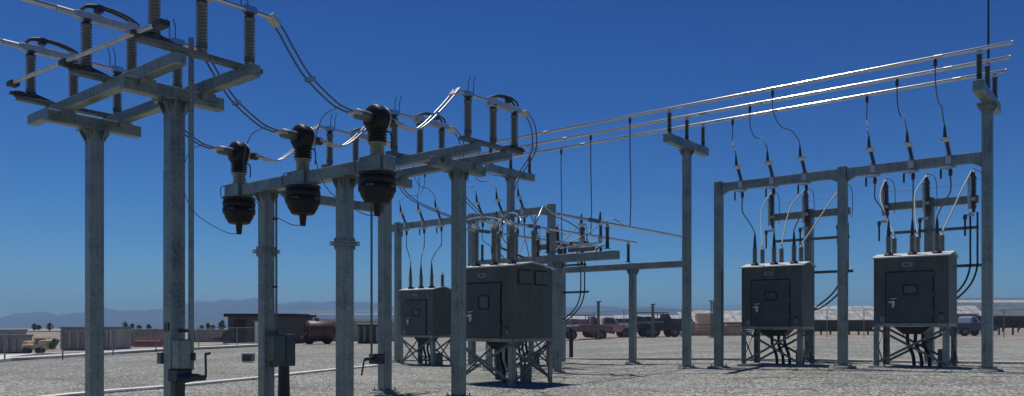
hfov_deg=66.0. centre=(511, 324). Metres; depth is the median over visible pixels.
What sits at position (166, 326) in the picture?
sign plate
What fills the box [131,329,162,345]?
storage container
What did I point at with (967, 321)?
pickup truck
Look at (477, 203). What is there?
fuse switch
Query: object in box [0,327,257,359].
chain link fence
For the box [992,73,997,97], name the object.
post insulator
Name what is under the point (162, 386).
cable duct
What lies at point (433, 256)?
down lead
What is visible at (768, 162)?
fuse switch
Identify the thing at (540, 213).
curved lead
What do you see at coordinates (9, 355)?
service road
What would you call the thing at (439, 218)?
fuse switch
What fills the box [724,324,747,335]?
timber stack
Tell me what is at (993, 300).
solar array
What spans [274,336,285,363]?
door
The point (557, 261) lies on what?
bus stand
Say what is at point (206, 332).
storage container
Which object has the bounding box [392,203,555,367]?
gantry
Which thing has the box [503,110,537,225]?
jumper
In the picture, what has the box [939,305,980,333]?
solar array
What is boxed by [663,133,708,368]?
bus support
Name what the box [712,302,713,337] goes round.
gate post
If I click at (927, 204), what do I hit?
cable termination stand
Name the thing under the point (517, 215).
curved lead
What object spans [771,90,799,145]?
drop wire
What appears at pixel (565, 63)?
sky
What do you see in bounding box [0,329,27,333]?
storage container
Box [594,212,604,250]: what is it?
fuse switch
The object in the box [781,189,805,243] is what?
pale lead
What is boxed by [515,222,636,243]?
bus tube
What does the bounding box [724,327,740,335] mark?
timber stack
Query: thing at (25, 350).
compact loader
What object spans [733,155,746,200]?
fuse switch
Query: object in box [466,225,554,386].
breaker cabinet
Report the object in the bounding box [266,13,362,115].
cable span
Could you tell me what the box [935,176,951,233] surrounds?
down lead
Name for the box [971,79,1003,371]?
bus support
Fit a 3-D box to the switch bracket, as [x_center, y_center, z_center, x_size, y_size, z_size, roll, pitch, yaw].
[0.062,-2.435,27.016,0.060,0.429,1.842,0,0,39]
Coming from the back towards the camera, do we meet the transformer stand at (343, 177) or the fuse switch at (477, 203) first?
the fuse switch at (477, 203)
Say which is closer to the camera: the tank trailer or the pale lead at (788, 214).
the pale lead at (788, 214)
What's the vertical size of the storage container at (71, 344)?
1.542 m
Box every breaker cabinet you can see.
[399,272,450,365]
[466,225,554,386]
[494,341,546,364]
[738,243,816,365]
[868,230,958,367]
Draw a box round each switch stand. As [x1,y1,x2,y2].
[27,50,259,395]
[357,142,511,395]
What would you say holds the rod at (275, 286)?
attached to the transformer stand at (343, 177)
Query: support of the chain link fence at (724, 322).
on the ground
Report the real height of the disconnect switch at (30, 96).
1.368 m
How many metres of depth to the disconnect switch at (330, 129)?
19.34 m
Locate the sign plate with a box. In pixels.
[164,322,168,330]
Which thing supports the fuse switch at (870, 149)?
attached to the gantry at (841, 176)
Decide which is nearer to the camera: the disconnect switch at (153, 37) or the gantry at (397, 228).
the disconnect switch at (153, 37)
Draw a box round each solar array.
[566,316,614,326]
[613,315,692,322]
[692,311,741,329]
[694,310,917,326]
[814,306,878,334]
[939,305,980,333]
[957,300,1023,301]
[957,302,1023,329]
[957,305,1023,331]
[958,298,1023,299]
[977,307,1023,334]
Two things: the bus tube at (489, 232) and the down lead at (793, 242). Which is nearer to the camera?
the down lead at (793, 242)
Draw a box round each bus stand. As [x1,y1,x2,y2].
[479,250,619,372]
[565,260,681,364]
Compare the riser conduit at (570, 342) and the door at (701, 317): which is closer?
the riser conduit at (570, 342)
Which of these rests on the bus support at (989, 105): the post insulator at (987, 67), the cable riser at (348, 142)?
the post insulator at (987, 67)
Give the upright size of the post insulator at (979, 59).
0.830 m
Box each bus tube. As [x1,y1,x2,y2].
[21,0,55,9]
[400,55,1010,168]
[466,228,591,246]
[497,40,1012,142]
[512,68,1006,157]
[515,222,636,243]
[551,212,681,237]
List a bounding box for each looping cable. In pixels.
[491,213,502,236]
[517,207,539,243]
[534,214,586,239]
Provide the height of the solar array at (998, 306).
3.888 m
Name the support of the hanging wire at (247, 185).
hanging from the instrument transformer at (302, 201)
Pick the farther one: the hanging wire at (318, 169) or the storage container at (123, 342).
the storage container at (123, 342)
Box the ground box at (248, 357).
[241,353,255,361]
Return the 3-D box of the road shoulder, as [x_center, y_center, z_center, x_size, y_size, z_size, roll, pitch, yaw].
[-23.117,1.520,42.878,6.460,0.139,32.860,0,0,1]
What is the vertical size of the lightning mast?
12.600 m
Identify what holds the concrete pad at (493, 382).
on the ground
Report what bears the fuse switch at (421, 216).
attached to the gantry at (397, 228)
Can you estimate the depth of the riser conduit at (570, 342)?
38.13 m
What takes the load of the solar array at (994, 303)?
on the ground
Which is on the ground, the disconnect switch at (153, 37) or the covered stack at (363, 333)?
the covered stack at (363, 333)
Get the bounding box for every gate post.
[595,301,601,339]
[649,304,655,337]
[708,300,713,337]
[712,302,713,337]
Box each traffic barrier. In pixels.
[133,338,142,346]
[141,338,150,346]
[149,338,162,346]
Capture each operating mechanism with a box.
[168,37,210,395]
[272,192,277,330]
[361,205,384,375]
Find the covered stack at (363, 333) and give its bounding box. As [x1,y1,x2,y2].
[356,323,377,343]
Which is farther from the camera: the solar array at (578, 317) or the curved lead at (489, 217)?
the solar array at (578, 317)
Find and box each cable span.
[152,98,223,150]
[205,52,287,134]
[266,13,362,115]
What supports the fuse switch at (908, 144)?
attached to the gantry at (841, 176)
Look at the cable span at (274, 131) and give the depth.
14.87 m
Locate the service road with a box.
[0,343,240,356]
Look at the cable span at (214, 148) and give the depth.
16.75 m
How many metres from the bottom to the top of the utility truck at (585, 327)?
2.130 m
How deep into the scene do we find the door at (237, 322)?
61.94 m
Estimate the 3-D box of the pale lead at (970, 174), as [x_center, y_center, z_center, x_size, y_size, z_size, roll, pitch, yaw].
[13.308,-3.680,23.562,1.431,1.968,0.084,0,0,-27]
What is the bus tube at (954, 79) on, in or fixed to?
on the post insulator at (529, 167)
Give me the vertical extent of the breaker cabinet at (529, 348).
4.045 m
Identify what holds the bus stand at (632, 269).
on the ground
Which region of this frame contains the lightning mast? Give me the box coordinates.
[987,0,989,75]
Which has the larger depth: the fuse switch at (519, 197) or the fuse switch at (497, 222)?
the fuse switch at (519, 197)
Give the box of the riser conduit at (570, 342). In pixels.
[569,328,572,357]
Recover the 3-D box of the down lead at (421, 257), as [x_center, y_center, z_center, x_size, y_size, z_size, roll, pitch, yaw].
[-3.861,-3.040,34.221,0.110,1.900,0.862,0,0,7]
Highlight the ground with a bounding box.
[0,328,1023,395]
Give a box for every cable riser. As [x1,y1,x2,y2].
[256,124,321,161]
[320,107,385,147]
[395,87,460,130]
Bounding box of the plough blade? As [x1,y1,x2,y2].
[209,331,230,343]
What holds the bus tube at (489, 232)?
hanging from the drop wire at (561, 190)
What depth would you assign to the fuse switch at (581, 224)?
26.74 m
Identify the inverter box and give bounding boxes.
[694,313,709,332]
[957,313,979,333]
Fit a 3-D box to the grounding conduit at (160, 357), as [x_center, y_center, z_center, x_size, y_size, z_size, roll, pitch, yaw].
[-5.597,-0.910,12.653,0.122,3.080,0.150,0,0,39]
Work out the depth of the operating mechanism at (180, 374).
12.41 m
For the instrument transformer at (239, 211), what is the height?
2.040 m
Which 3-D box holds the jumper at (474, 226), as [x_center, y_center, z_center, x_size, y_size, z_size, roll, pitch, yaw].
[-2.161,-3.739,21.452,2.898,2.127,0.386,0,0,-32]
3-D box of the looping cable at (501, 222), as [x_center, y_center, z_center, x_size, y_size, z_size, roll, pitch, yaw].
[-0.480,-2.970,24.465,0.134,0.841,2.958,0,0,-6]
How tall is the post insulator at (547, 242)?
0.830 m
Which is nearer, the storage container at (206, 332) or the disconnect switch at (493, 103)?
the disconnect switch at (493, 103)
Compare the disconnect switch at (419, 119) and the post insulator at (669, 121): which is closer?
the disconnect switch at (419, 119)
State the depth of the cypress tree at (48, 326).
179.80 m
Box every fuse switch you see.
[399,205,409,236]
[416,202,426,234]
[434,200,444,232]
[475,194,485,226]
[491,211,501,252]
[494,191,505,224]
[516,188,527,222]
[578,214,585,252]
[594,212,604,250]
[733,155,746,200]
[764,151,778,196]
[797,146,811,193]
[865,136,880,186]
[903,131,918,182]
[940,126,956,178]
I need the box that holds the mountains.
[0,297,938,327]
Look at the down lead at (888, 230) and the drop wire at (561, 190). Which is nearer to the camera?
the down lead at (888, 230)
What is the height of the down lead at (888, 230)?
1.471 m
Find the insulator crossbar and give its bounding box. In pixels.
[479,240,546,373]
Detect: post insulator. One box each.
[528,155,532,173]
[544,229,551,252]
[603,223,610,248]
[626,241,629,262]
[667,109,672,133]
[685,117,688,139]
[701,124,705,146]
[976,50,982,79]
[984,62,990,87]
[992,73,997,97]
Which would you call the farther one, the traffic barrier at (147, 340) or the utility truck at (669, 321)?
the utility truck at (669, 321)
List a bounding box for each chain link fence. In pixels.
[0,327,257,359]
[280,306,1023,341]
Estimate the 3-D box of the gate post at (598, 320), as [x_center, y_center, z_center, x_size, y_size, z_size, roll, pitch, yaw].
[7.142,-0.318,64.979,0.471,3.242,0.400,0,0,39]
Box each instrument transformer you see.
[216,141,258,234]
[279,124,322,225]
[353,104,397,216]
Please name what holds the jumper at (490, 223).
attached to the disconnect switch at (419, 119)
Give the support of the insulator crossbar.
on the ground
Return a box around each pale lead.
[543,226,578,264]
[570,219,624,247]
[760,192,771,244]
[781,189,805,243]
[801,192,836,244]
[879,180,893,235]
[914,175,926,231]
[942,170,972,232]
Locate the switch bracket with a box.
[501,247,525,257]
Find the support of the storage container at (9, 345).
on the ground
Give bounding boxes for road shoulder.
[11,344,236,356]
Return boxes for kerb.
[0,344,257,362]
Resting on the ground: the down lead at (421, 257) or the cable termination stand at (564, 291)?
the cable termination stand at (564, 291)
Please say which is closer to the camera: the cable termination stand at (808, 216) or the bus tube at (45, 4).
the bus tube at (45, 4)
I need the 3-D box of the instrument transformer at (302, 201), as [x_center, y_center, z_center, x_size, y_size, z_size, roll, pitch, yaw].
[-4.224,-2.998,15.841,0.825,2.040,0.740,0,0,-10]
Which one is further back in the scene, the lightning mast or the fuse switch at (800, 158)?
the fuse switch at (800, 158)
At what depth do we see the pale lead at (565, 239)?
32.86 m
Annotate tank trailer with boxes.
[300,318,335,343]
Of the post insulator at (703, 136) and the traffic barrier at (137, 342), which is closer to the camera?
the post insulator at (703, 136)
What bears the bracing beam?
attached to the transformer stand at (343, 177)
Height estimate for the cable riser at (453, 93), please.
1.100 m
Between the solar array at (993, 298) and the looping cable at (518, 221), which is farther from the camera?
the solar array at (993, 298)
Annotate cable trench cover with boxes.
[405,358,1023,363]
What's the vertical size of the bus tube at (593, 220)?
0.110 m
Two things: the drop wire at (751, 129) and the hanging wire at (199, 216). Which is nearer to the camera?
the hanging wire at (199, 216)
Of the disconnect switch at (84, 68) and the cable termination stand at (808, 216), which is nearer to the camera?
the disconnect switch at (84, 68)
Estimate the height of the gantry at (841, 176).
6.423 m
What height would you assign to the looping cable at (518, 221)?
0.925 m
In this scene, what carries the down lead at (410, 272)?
attached to the fuse switch at (401, 212)
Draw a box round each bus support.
[485,164,534,366]
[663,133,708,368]
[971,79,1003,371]
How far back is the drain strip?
49.75 m
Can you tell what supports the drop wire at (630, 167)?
hanging from the bus tube at (970, 50)
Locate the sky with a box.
[0,0,1023,317]
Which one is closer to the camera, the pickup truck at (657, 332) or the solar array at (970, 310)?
the pickup truck at (657, 332)
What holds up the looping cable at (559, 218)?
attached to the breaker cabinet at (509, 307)
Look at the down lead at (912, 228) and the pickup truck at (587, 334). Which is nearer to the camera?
the down lead at (912, 228)
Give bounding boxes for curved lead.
[466,216,504,231]
[504,212,520,229]
[534,205,552,228]
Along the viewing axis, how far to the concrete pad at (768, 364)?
25.79 m
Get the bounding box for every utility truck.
[566,315,614,339]
[637,312,681,336]
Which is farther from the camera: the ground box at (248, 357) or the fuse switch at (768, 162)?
the ground box at (248, 357)
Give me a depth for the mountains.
3690.34 m
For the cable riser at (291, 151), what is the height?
1.100 m
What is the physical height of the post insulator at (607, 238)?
0.830 m
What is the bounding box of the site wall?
[313,319,393,340]
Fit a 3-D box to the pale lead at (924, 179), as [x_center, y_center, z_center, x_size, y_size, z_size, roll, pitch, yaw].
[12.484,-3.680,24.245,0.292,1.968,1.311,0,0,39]
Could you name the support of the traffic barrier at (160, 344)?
on the ground
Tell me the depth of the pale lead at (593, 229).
26.67 m
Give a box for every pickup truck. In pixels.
[575,317,637,337]
[620,316,662,336]
[941,316,998,335]
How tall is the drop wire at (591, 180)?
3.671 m
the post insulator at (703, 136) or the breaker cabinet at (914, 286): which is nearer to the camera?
the breaker cabinet at (914, 286)
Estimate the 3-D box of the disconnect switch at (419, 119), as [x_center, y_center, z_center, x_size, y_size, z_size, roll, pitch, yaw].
[-2.152,-4.479,18.365,0.180,1.368,2.370,0,0,39]
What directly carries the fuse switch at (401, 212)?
attached to the gantry at (397, 228)
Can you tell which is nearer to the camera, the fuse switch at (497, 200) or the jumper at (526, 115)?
the jumper at (526, 115)
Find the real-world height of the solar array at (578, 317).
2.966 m
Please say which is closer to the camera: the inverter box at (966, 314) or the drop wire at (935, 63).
the drop wire at (935, 63)
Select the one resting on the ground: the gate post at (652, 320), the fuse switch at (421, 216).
the gate post at (652, 320)
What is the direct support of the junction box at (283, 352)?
on the ground
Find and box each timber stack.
[692,324,709,335]
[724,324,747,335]
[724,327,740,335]
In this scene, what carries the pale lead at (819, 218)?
attached to the breaker cabinet at (778, 300)
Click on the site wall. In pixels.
(355, 320)
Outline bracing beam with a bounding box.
[279,191,381,212]
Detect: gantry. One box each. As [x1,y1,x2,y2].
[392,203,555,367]
[707,152,980,368]
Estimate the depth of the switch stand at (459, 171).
17.42 m
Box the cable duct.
[41,364,377,395]
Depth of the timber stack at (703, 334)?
75.50 m
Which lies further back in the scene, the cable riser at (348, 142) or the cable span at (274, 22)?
the cable riser at (348, 142)
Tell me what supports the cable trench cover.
on the ground
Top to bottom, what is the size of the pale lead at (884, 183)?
1.969 m
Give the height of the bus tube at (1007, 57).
0.116 m
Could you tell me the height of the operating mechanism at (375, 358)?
4.880 m
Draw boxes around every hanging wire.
[185,144,236,233]
[243,126,300,225]
[315,106,374,215]
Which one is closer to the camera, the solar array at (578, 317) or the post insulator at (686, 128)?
the post insulator at (686, 128)
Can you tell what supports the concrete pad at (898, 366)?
on the ground
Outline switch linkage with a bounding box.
[560,242,600,253]
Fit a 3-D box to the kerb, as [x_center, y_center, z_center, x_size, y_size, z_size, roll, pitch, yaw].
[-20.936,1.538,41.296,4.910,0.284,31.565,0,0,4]
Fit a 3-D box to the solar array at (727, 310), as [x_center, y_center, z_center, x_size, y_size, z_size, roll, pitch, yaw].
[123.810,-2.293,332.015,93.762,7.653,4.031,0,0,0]
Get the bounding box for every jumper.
[386,140,479,229]
[448,126,497,227]
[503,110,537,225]
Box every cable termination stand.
[536,221,588,362]
[765,184,852,360]
[877,168,980,364]
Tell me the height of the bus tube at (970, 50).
0.116 m
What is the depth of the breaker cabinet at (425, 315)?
33.58 m
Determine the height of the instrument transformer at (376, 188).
2.040 m
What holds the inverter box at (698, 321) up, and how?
on the ground
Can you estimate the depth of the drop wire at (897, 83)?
22.45 m
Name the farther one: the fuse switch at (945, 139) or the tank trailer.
the tank trailer
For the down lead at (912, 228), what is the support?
attached to the fuse switch at (908, 144)
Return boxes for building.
[224,314,315,342]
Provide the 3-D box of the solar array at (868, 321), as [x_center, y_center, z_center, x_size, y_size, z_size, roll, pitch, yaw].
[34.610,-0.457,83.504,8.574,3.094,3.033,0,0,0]
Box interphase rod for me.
[6,18,169,87]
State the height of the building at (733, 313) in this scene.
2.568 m
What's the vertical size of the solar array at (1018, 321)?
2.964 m
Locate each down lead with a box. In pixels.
[406,235,411,275]
[420,233,424,274]
[430,232,441,274]
[741,198,756,248]
[772,195,775,246]
[792,191,806,245]
[874,184,890,236]
[910,180,913,234]
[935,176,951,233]
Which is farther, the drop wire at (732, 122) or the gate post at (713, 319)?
the gate post at (713, 319)
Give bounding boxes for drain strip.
[12,345,257,359]
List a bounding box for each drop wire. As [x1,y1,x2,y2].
[399,174,425,203]
[560,149,561,240]
[590,135,591,233]
[629,118,630,225]
[731,120,735,154]
[749,106,767,150]
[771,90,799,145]
[865,96,868,135]
[895,79,907,130]
[933,59,944,125]
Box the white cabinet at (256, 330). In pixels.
[254,320,257,343]
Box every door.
[234,319,245,342]
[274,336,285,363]
[699,316,706,329]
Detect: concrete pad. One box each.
[397,363,449,365]
[466,379,538,386]
[737,362,812,366]
[869,364,961,368]
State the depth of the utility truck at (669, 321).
67.12 m
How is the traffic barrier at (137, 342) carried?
on the ground
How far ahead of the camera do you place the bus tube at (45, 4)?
12.14 m
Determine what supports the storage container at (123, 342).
on the ground
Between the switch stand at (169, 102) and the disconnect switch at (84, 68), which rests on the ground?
the switch stand at (169, 102)
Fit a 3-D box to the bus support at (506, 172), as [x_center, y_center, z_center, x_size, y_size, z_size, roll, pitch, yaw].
[-0.052,-2.094,31.541,0.737,8.205,2.900,0,0,39]
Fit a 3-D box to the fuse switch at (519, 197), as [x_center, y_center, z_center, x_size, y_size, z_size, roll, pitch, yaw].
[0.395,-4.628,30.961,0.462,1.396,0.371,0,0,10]
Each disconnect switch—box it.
[2,37,127,117]
[55,4,195,87]
[130,0,270,74]
[315,113,390,167]
[385,96,451,163]
[454,76,524,154]
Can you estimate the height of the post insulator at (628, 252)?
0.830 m
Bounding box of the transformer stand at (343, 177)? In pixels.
[224,153,394,395]
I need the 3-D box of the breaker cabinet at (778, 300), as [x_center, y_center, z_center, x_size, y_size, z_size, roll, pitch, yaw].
[8.778,-0.654,26.048,2.240,4.045,1.440,0,0,39]
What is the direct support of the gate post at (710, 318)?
on the ground
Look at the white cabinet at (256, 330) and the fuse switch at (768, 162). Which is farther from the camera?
the white cabinet at (256, 330)
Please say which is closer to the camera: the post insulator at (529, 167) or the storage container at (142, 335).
the post insulator at (529, 167)
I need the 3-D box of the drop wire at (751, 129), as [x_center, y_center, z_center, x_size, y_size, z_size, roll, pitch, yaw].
[7.771,-6.186,24.899,0.085,1.588,0.845,0,0,-25]
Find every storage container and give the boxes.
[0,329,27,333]
[0,334,33,352]
[59,327,84,349]
[104,327,131,349]
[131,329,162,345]
[194,329,227,341]
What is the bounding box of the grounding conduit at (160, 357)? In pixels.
[157,171,163,363]
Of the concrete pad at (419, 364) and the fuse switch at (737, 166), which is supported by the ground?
the concrete pad at (419, 364)
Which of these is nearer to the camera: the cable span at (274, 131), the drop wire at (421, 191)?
the cable span at (274, 131)
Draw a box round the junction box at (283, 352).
[269,331,294,395]
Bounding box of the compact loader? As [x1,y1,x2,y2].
[22,337,59,353]
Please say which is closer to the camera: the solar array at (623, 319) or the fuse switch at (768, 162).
the fuse switch at (768, 162)
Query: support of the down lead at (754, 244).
attached to the breaker cabinet at (778, 300)
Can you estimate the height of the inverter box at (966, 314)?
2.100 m
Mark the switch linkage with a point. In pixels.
(578, 248)

